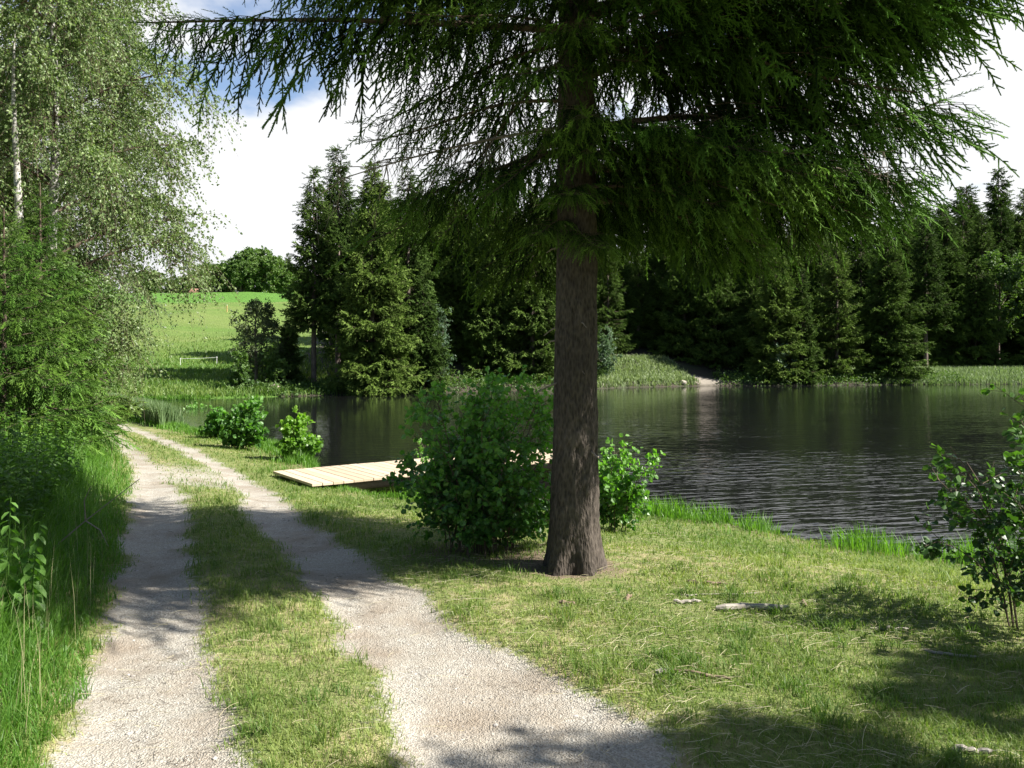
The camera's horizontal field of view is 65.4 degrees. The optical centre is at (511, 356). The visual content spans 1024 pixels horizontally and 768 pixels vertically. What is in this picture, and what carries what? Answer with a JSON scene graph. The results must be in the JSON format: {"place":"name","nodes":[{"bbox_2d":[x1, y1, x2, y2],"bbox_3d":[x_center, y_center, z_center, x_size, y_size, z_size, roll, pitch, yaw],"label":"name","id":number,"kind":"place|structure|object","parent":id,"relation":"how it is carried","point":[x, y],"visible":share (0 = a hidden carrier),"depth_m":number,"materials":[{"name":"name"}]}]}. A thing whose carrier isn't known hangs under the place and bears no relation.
{"place":"outdoors","nodes":[
{"label":"outdoors","id":0,"kind":"place"},
{"bbox_2d":[0,430,134,767],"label":"verge grass","id":1,"kind":"structure","parent":0,"point":[67,498],"depth_m":5.75,"materials":[{"name":"green plant"}]},
{"bbox_2d":[95,292,454,399],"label":"meadow","id":2,"kind":"structure","parent":0,"point":[214,320],"depth_m":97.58,"materials":[{"name":"green plant"}]},
{"bbox_2d":[123,270,175,292],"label":"oak tree","id":3,"kind":"object","parent":2,"relation":"on","point":[155,289],"visible":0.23,"depth_m":166.69,"materials":[{"name":"green plant"}]},
{"bbox_2d":[179,270,215,291],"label":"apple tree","id":4,"kind":"object","parent":2,"relation":"on","point":[212,280],"visible":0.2,"depth_m":159.04,"materials":[{"name":"green plant"}]},
{"bbox_2d":[194,262,237,291],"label":"oak tree","id":5,"kind":"object","parent":2,"relation":"on","point":[219,267],"visible":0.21,"depth_m":167.24,"materials":[{"name":"green plant"}]},
{"bbox_2d":[220,256,261,291],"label":"apple tree","id":6,"kind":"object","parent":2,"relation":"on","point":[234,270],"visible":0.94,"depth_m":156.54,"materials":[{"name":"green plant"}]},
{"bbox_2d":[225,349,262,387],"bbox_3d":[-18.985,0.936,56.249,2.183,2.986,2.455,0,0,-35],"label":"hazel bush","id":7,"kind":"object","parent":2,"relation":"on","point":[241,373],"visible":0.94,"depth_m":55.77,"materials":[{"name":"green plant"}]},
{"bbox_2d":[220,245,274,291],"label":"oak tree","id":8,"kind":"object","parent":2,"relation":"on","point":[251,251],"visible":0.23,"depth_m":163.65,"materials":[{"name":"green plant"}]},
{"bbox_2d":[227,297,285,382],"bbox_3d":[-18.884,-1.177,59.129,4.298,6.525,4.681,0,0,0],"label":"oak tree","id":9,"kind":"object","parent":2,"relation":"on","point":[255,305],"visible":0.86,"depth_m":58.66,"materials":[{"name":"green plant"}]},
{"bbox_2d":[245,253,294,292],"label":"maple tree","id":10,"kind":"object","parent":2,"relation":"on","point":[274,266],"visible":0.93,"depth_m":158.29,"materials":[{"name":"green plant"}]},
{"bbox_2d":[259,342,294,384],"bbox_3d":[-16.892,0.574,58.005,2.362,3.276,2.398,0,0,-37],"label":"hazel bush","id":11,"kind":"object","parent":2,"relation":"on","point":[275,366],"visible":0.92,"depth_m":57.50,"materials":[{"name":"green plant"}]},
{"bbox_2d":[46,424,691,767],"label":"path","id":12,"kind":"structure","parent":0,"point":[404,662],"depth_m":4.54,"materials":[{"name":"beige gravel"}]},
{"bbox_2d":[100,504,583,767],"bbox_3d":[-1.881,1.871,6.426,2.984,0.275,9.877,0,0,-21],"label":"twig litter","id":13,"kind":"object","parent":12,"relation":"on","point":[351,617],"visible":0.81,"depth_m":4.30,"materials":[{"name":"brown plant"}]},
{"bbox_2d":[0,418,1023,767],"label":"ground","id":14,"kind":"structure","parent":0,"point":[536,562],"depth_m":5.04,"materials":[{"name":"green plant"}]},
{"bbox_2d":[11,26,23,276],"label":"birch tree","id":15,"kind":"object","parent":14,"relation":"on","point":[16,172],"visible":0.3,"depth_m":17.35,"materials":[{"name":"white plant"}]},
{"bbox_2d":[0,498,47,632],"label":"nettle plant","id":16,"kind":"object","parent":14,"relation":"on","point":[37,592],"visible":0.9,"depth_m":5.06,"materials":[{"name":"green plant"}]},
{"bbox_2d":[0,398,89,550],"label":"nettles","id":17,"kind":"object","parent":14,"relation":"on","point":[9,459],"visible":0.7,"depth_m":8.15,"materials":[{"name":"green plant"}]},
{"bbox_2d":[0,208,128,455],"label":"young spruce","id":18,"kind":"object","parent":14,"relation":"on","point":[22,369],"visible":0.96,"depth_m":13.51,"materials":[{"name":"green plant"}]},
{"bbox_2d":[1,248,129,435],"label":"hazel tree","id":19,"kind":"object","parent":14,"relation":"on","point":[99,340],"visible":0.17,"depth_m":17.34,"materials":[{"name":"green plant"}]},
{"bbox_2d":[0,165,134,424],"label":"spruce tree","id":20,"kind":"object","parent":14,"relation":"on","point":[121,409],"visible":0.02,"depth_m":21.93,"materials":[{"name":"green plant"}]},
{"bbox_2d":[0,182,140,457],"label":"young spruce","id":21,"kind":"object","parent":14,"relation":"on","point":[64,274],"visible":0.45,"depth_m":15.55,"materials":[{"name":"green plant"}]},
{"bbox_2d":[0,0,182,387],"bbox_3d":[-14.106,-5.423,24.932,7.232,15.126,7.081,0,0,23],"label":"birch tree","id":22,"kind":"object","parent":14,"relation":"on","point":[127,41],"visible":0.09,"depth_m":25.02,"materials":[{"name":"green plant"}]},
{"bbox_2d":[53,479,138,547],"bbox_3d":[-3.642,1.410,6.840,0.797,0.667,0.196,0,0,-18],"label":"dead stick","id":23,"kind":"object","parent":14,"relation":"on","point":[92,515],"visible":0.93,"depth_m":6.88,"materials":[{"name":"wood"}]},
{"bbox_2d":[59,207,149,430],"bbox_3d":[-14.451,-1.135,25.879,4.371,7.439,4.453,0,0,26],"label":"spruce tree","id":24,"kind":"object","parent":14,"relation":"on","point":[137,410],"visible":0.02,"depth_m":26.27,"materials":[{"name":"green plant"}]},
{"bbox_2d":[0,0,246,434],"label":"birch tree","id":25,"kind":"object","parent":14,"relation":"on","point":[73,43],"visible":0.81,"depth_m":19.00,"materials":[{"name":"green plant"}]},
{"bbox_2d":[198,405,227,437],"bbox_3d":[-9.027,2.014,24.559,1.178,1.098,1.256,0,0,0],"label":"alder bush","id":26,"kind":"object","parent":14,"relation":"on","point":[212,424],"visible":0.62,"depth_m":24.27,"materials":[{"name":"green plant"}]},
{"bbox_2d":[219,394,269,449],"bbox_3d":[-6.952,1.727,20.894,1.330,1.510,1.304,0,0,0],"label":"alder bush","id":27,"kind":"object","parent":14,"relation":"on","point":[245,429],"visible":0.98,"depth_m":20.56,"materials":[{"name":"green plant"}]},
{"bbox_2d":[274,405,323,457],"bbox_3d":[-4.954,1.811,18.770,1.124,1.388,0.989,0,0,0],"label":"alder bush","id":28,"kind":"object","parent":14,"relation":"on","point":[292,430],"visible":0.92,"depth_m":18.55,"materials":[{"name":"green plant"}]},
{"bbox_2d":[273,449,551,489],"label":"jetty","id":29,"kind":"object","parent":14,"relation":"on","point":[365,475],"visible":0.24,"depth_m":15.37,"materials":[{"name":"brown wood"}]},
{"bbox_2d":[413,438,434,508],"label":"alder sapling","id":30,"kind":"object","parent":14,"relation":"on","point":[425,458],"visible":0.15,"depth_m":11.28,"materials":[{"name":"green plant"}]},
{"bbox_2d":[382,365,553,558],"bbox_3d":[-0.328,0.984,7.495,1.870,1.827,1.804,0,0,0],"label":"alder bush","id":31,"kind":"object","parent":14,"relation":"on","point":[477,495],"visible":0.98,"depth_m":7.22,"materials":[{"name":"green plant"}]},
{"bbox_2d":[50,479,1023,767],"bbox_3d":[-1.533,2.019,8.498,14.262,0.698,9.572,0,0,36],"label":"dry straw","id":32,"kind":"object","parent":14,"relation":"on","point":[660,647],"visible":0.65,"depth_m":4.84,"materials":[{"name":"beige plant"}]},
{"bbox_2d":[110,0,1023,575],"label":"spruce tree","id":33,"kind":"object","parent":14,"relation":"on","point":[734,170],"visible":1,"depth_m":6.50,"materials":[{"name":"green plant"}]},
{"bbox_2d":[122,393,1023,572],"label":"shore grass","id":34,"kind":"structure","parent":14,"relation":"on","point":[668,511],"depth_m":11.36,"materials":[{"name":"green plant"}]},
{"bbox_2d":[598,433,665,533],"bbox_3d":[1.179,1.425,8.995,1.032,1.127,0.973,0,0,0],"label":"alder bush","id":35,"kind":"object","parent":14,"relation":"on","point":[619,498],"visible":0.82,"depth_m":8.80,"materials":[{"name":"green plant"}]},
{"bbox_2d":[671,669,730,679],"bbox_3d":[1.023,1.742,4.378,0.363,0.032,0.034,0,0,24],"label":"stick","id":36,"kind":"object","parent":14,"relation":"on","point":[706,674],"visible":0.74,"depth_m":4.35,"materials":[{"name":"grey wood"}]},
{"bbox_2d":[715,603,788,611],"bbox_3d":[1.691,1.760,5.600,0.522,0.063,0.064,0,0,-2],"label":"stick","id":37,"kind":"object","parent":14,"relation":"on","point":[721,607],"visible":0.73,"depth_m":5.58,"materials":[{"name":"grey wood"}]},
{"bbox_2d":[924,649,978,657],"bbox_3d":[2.600,1.766,4.730,0.301,0.025,0.029,0,0,22],"label":"stick","id":38,"kind":"object","parent":14,"relation":"on","point":[934,652],"visible":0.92,"depth_m":4.74,"materials":[{"name":"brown wood"}]},
{"bbox_2d":[908,384,1023,629],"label":"alder bush","id":39,"kind":"object","parent":14,"relation":"on","point":[1009,518],"visible":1,"depth_m":5.28,"materials":[{"name":"green plant"}]},
{"bbox_2d":[952,744,992,753],"bbox_3d":[2.019,1.725,3.496,0.164,0.041,0.038,0,0,16],"label":"stick","id":40,"kind":"object","parent":14,"relation":"on","point":[970,749],"visible":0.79,"depth_m":3.49,"materials":[{"name":"grey wood"}]},
{"bbox_2d":[0,0,1023,292],"label":"sky","id":41,"kind":"structure","parent":0,"point":[258,190],"materials":[{"name":"white"}]},
{"bbox_2d":[152,384,1023,557],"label":"pond water","id":42,"kind":"structure","parent":0,"point":[802,459],"depth_m":25.74,"materials":[{"name":"black liquid"}]},
{"bbox_2d":[106,392,186,424],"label":"reeds","id":43,"kind":"object","parent":42,"relation":"in","point":[159,411],"visible":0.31,"depth_m":30.02,"materials":[{"name":"green plant"}]},
{"bbox_2d":[278,329,1021,396],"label":"forest floor","id":44,"kind":"structure","parent":0,"point":[703,373],"depth_m":75.02,"materials":[{"name":"green plant"}]},
{"bbox_2d":[278,317,307,382],"bbox_3d":[-16.833,-0.312,60.011,2.954,5.459,2.987,0,0,23],"label":"spruce tree","id":45,"kind":"object","parent":44,"relation":"on","point":[293,358],"visible":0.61,"depth_m":59.75,"materials":[{"name":"green plant"}]},
{"bbox_2d":[277,165,345,383],"bbox_3d":[-14.534,-5.843,58.645,5.111,16.671,5.879,0,0,-34],"label":"spruce tree","id":46,"kind":"object","parent":44,"relation":"on","point":[323,300],"visible":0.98,"depth_m":58.36,"materials":[{"name":"green plant"}]},
{"bbox_2d":[290,145,367,378],"bbox_3d":[-13.960,-7.245,61.934,6.514,18.473,5.664,0,0,-20],"label":"spruce tree","id":47,"kind":"object","parent":44,"relation":"on","point":[338,229],"visible":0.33,"depth_m":61.49,"materials":[{"name":"green plant"}]},
{"bbox_2d":[308,190,358,357],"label":"spruce tree","id":48,"kind":"object","parent":44,"relation":"on","point":[322,336],"visible":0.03,"depth_m":70.93,"materials":[{"name":"green plant"}]},
{"bbox_2d":[326,199,378,365],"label":"spruce tree","id":49,"kind":"object","parent":44,"relation":"on","point":[332,353],"depth_m":65.87,"materials":[{"name":"green plant"}]},
{"bbox_2d":[333,186,413,362],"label":"spruce tree","id":50,"kind":"object","parent":44,"relation":"on","point":[390,200],"visible":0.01,"depth_m":67.54,"materials":[{"name":"green plant"}]},
{"bbox_2d":[321,158,431,396],"bbox_3d":[-9.705,-5.332,57.704,8.233,17.770,7.432,0,0,40],"label":"spruce tree","id":51,"kind":"object","parent":44,"relation":"on","point":[384,345],"visible":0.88,"depth_m":56.52,"materials":[{"name":"green plant"}]},
{"bbox_2d":[366,163,456,382],"bbox_3d":[-8.037,-6.075,61.803,7.300,17.746,7.436,0,0,14],"label":"spruce tree","id":52,"kind":"object","parent":44,"relation":"on","point":[420,264],"visible":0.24,"depth_m":61.45,"materials":[{"name":"green plant"}]},
{"bbox_2d":[397,285,453,393],"bbox_3d":[-6.676,-0.989,59.969,4.826,8.919,4.880,0,0,-24],"label":"spruce tree","id":53,"kind":"object","parent":44,"relation":"on","point":[435,351],"visible":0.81,"depth_m":59.34,"materials":[{"name":"green plant"}]},
{"bbox_2d":[410,188,469,362],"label":"spruce tree","id":54,"kind":"object","parent":44,"relation":"on","point":[445,271],"visible":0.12,"depth_m":69.35,"materials":[{"name":"green plant"}]},
{"bbox_2d":[431,304,456,382],"bbox_3d":[-5.665,-0.895,61.141,3.036,6.606,2.411,0,0,0],"label":"willow bush","id":55,"kind":"object","parent":44,"relation":"on","point":[444,339],"visible":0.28,"depth_m":61.24,"materials":[{"name":"green plant"}]},
{"bbox_2d":[423,195,475,363],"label":"spruce tree","id":56,"kind":"object","parent":44,"relation":"on","point":[456,293],"visible":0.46,"depth_m":69.22,"materials":[{"name":"green plant"}]},
{"bbox_2d":[451,206,518,366],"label":"spruce tree","id":57,"kind":"object","parent":44,"relation":"on","point":[467,305],"visible":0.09,"depth_m":68.67,"materials":[{"name":"green plant"}]},
{"bbox_2d":[460,199,528,377],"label":"spruce tree","id":58,"kind":"object","parent":44,"relation":"on","point":[487,334],"visible":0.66,"depth_m":66.08,"materials":[{"name":"green plant"}]},
{"bbox_2d":[491,188,555,382],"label":"spruce tree","id":59,"kind":"object","parent":44,"relation":"on","point":[544,351],"visible":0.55,"depth_m":65.82,"materials":[{"name":"green plant"}]},
{"bbox_2d":[513,211,556,375],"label":"spruce tree","id":60,"kind":"object","parent":44,"relation":"on","point":[538,369],"visible":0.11,"depth_m":66.86,"materials":[{"name":"green plant"}]},
{"bbox_2d":[221,366,970,396],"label":"undergrowth","id":61,"kind":"object","parent":44,"relation":"on","point":[715,374],"visible":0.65,"depth_m":66.05,"materials":[{"name":"green plant"}]},
{"bbox_2d":[597,291,608,380],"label":"spruce tree","id":62,"kind":"object","parent":44,"relation":"on","point":[599,372],"visible":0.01,"depth_m":69.42,"materials":[{"name":"green plant"}]},
{"bbox_2d":[597,325,622,374],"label":"willow bush","id":63,"kind":"object","parent":44,"relation":"on","point":[604,354],"visible":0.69,"depth_m":71.18,"materials":[{"name":"green plant"}]},
{"bbox_2d":[597,234,635,353],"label":"spruce tree","id":64,"kind":"object","parent":44,"relation":"on","point":[605,310],"visible":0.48,"depth_m":80.54,"materials":[{"name":"green plant"}]},
{"bbox_2d":[605,250,644,348],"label":"spruce tree","id":65,"kind":"object","parent":44,"relation":"on","point":[628,294],"visible":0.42,"depth_m":84.34,"materials":[{"name":"green plant"}]},
{"bbox_2d":[626,247,657,347],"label":"spruce tree","id":66,"kind":"object","parent":44,"relation":"on","point":[636,278],"visible":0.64,"depth_m":85.09,"materials":[{"name":"green plant"}]},
{"bbox_2d":[597,353,698,387],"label":"bank grass","id":67,"kind":"structure","parent":44,"relation":"on","point":[634,372],"depth_m":74.49,"materials":[{"name":"green plant"}]},
{"bbox_2d":[635,237,665,347],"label":"spruce tree","id":68,"kind":"object","parent":44,"relation":"on","point":[645,328],"visible":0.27,"depth_m":86.31,"materials":[{"name":"green plant"}]},
{"bbox_2d":[640,239,697,350],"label":"spruce tree","id":69,"kind":"object","parent":44,"relation":"on","point":[658,273],"visible":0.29,"depth_m":85.30,"materials":[{"name":"green plant"}]},
{"bbox_2d":[647,223,713,360],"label":"spruce tree","id":70,"kind":"object","parent":44,"relation":"on","point":[678,342],"visible":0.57,"depth_m":81.63,"materials":[{"name":"green plant"}]},
{"bbox_2d":[683,247,743,369],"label":"spruce tree","id":71,"kind":"object","parent":44,"relation":"on","point":[722,316],"visible":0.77,"depth_m":79.66,"materials":[{"name":"green plant"}]},
{"bbox_2d":[709,254,750,364],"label":"spruce tree","id":72,"kind":"object","parent":44,"relation":"on","point":[738,286],"visible":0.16,"depth_m":81.62,"materials":[{"name":"green plant"}]},
{"bbox_2d":[729,278,777,371],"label":"spruce tree","id":73,"kind":"object","parent":44,"relation":"on","point":[746,322],"visible":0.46,"depth_m":79.38,"materials":[{"name":"green plant"}]},
{"bbox_2d":[733,230,785,357],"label":"spruce tree","id":74,"kind":"object","parent":44,"relation":"on","point":[757,275],"visible":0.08,"depth_m":81.56,"materials":[{"name":"green plant"}]},
{"bbox_2d":[733,249,825,384],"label":"spruce tree","id":75,"kind":"object","parent":44,"relation":"on","point":[773,318],"visible":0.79,"depth_m":75.62,"materials":[{"name":"green plant"}]},
{"bbox_2d":[762,339,796,380],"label":"willow bush","id":76,"kind":"object","parent":44,"relation":"on","point":[780,360],"visible":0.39,"depth_m":75.04,"materials":[{"name":"green plant"}]},
{"bbox_2d":[783,225,819,358],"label":"spruce tree","id":77,"kind":"object","parent":44,"relation":"on","point":[795,274],"visible":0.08,"depth_m":84.50,"materials":[{"name":"green plant"}]},
{"bbox_2d":[783,268,828,385],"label":"spruce tree","id":78,"kind":"object","parent":44,"relation":"on","point":[803,298],"visible":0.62,"depth_m":75.92,"materials":[{"name":"green plant"}]},
{"bbox_2d":[789,222,829,362],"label":"spruce tree","id":79,"kind":"object","parent":44,"relation":"on","point":[812,286],"visible":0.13,"depth_m":84.49,"materials":[{"name":"green plant"}]},
{"bbox_2d":[806,234,853,367],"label":"spruce tree","id":80,"kind":"object","parent":44,"relation":"on","point":[814,313],"visible":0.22,"depth_m":84.25,"materials":[{"name":"green plant"}]},
{"bbox_2d":[811,231,873,381],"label":"spruce tree","id":81,"kind":"object","parent":44,"relation":"on","point":[846,337],"visible":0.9,"depth_m":78.38,"materials":[{"name":"green plant"}]},
{"bbox_2d":[831,237,864,332],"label":"spruce tree","id":82,"kind":"object","parent":44,"relation":"on","point":[852,281],"visible":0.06,"depth_m":91.22,"materials":[{"name":"green plant"}]},
{"bbox_2d":[844,200,872,285],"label":"spruce tree","id":83,"kind":"object","parent":44,"relation":"on","point":[852,241],"visible":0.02,"depth_m":119.02,"materials":[{"name":"green plant"}]},
{"bbox_2d":[847,231,880,364],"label":"spruce tree","id":84,"kind":"object","parent":44,"relation":"on","point":[865,263],"visible":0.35,"depth_m":91.69,"materials":[{"name":"green plant"}]},
{"bbox_2d":[861,221,917,359],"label":"spruce tree","id":85,"kind":"object","parent":44,"relation":"on","point":[875,240],"visible":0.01,"depth_m":94.85,"materials":[{"name":"green plant"}]},
{"bbox_2d":[853,239,936,384],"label":"spruce tree","id":86,"kind":"object","parent":44,"relation":"on","point":[890,349],"visible":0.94,"depth_m":78.63,"materials":[{"name":"green plant"}]},
{"bbox_2d":[891,203,924,287],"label":"spruce tree","id":87,"kind":"object","parent":44,"relation":"on","point":[913,221],"visible":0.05,"depth_m":99.43,"materials":[{"name":"green plant"}]},
{"bbox_2d":[884,225,947,366],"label":"spruce tree","id":88,"kind":"object","parent":44,"relation":"on","point":[904,246],"visible":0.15,"depth_m":93.12,"materials":[{"name":"green plant"}]},
{"bbox_2d":[903,208,962,366],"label":"spruce tree","id":89,"kind":"object","parent":44,"relation":"on","point":[929,275],"visible":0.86,"depth_m":89.78,"materials":[{"name":"green plant"}]},
{"bbox_2d":[850,363,1023,384],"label":"marsh grass","id":90,"kind":"structure","parent":44,"relation":"on","point":[995,374],"depth_m":81.23,"materials":[{"name":"green plant"}]},
{"bbox_2d":[921,203,962,326],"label":"spruce tree","id":91,"kind":"object","parent":44,"relation":"on","point":[941,213],"visible":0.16,"depth_m":95.40,"materials":[{"name":"green plant"}]},
{"bbox_2d":[918,216,994,366],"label":"spruce tree","id":92,"kind":"object","parent":44,"relation":"on","point":[949,259],"visible":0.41,"depth_m":92.89,"materials":[{"name":"green plant"}]},
{"bbox_2d":[946,183,1006,357],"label":"spruce tree","id":93,"kind":"object","parent":44,"relation":"on","point":[971,205],"visible":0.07,"depth_m":109.36,"materials":[{"name":"green plant"}]},
{"bbox_2d":[952,203,1004,358],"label":"spruce tree","id":94,"kind":"object","parent":44,"relation":"on","point":[967,226],"visible":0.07,"depth_m":104.90,"materials":[{"name":"green plant"}]},
{"bbox_2d":[946,257,1013,366],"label":"spruce tree","id":95,"kind":"object","parent":44,"relation":"on","point":[993,337],"visible":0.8,"depth_m":91.81,"materials":[{"name":"green plant"}]},
{"bbox_2d":[963,211,1010,313],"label":"spruce tree","id":96,"kind":"object","parent":44,"relation":"on","point":[982,244],"visible":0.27,"depth_m":101.21,"materials":[{"name":"green plant"}]},
{"bbox_2d":[959,248,1023,359],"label":"beech tree","id":97,"kind":"object","parent":44,"relation":"on","point":[1012,269],"visible":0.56,"depth_m":93.31,"materials":[{"name":"green plant"}]},
{"bbox_2d":[982,167,1019,245],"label":"spruce tree","id":98,"kind":"object","parent":44,"relation":"on","point":[994,203],"visible":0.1,"depth_m":111.57,"materials":[{"name":"green plant"}]},
{"bbox_2d":[988,207,1022,364],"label":"spruce tree","id":99,"kind":"object","parent":44,"relation":"on","point":[1000,233],"visible":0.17,"depth_m":103.85,"materials":[{"name":"green plant"}]},
{"bbox_2d":[1003,221,1023,307],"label":"spruce tree","id":100,"kind":"object","parent":44,"relation":"on","point":[1020,237],"visible":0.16,"depth_m":105.97,"materials":[{"name":"green plant"}]},
{"bbox_2d":[1004,187,1023,250],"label":"spruce tree","id":101,"kind":"object","parent":44,"relation":"on","point":[1017,217],"visible":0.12,"depth_m":107.94,"materials":[{"name":"green plant"}]},
{"bbox_2d":[1004,224,1023,364],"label":"spruce tree","id":102,"kind":"object","parent":44,"relation":"on","point":[1020,347],"visible":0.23,"depth_m":101.69,"materials":[{"name":"green plant"}]},
{"bbox_2d":[1007,286,1023,366],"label":"spruce tree","id":103,"kind":"object","parent":44,"relation":"on","point":[1019,360],"visible":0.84,"depth_m":91.04,"materials":[{"name":"green plant"}]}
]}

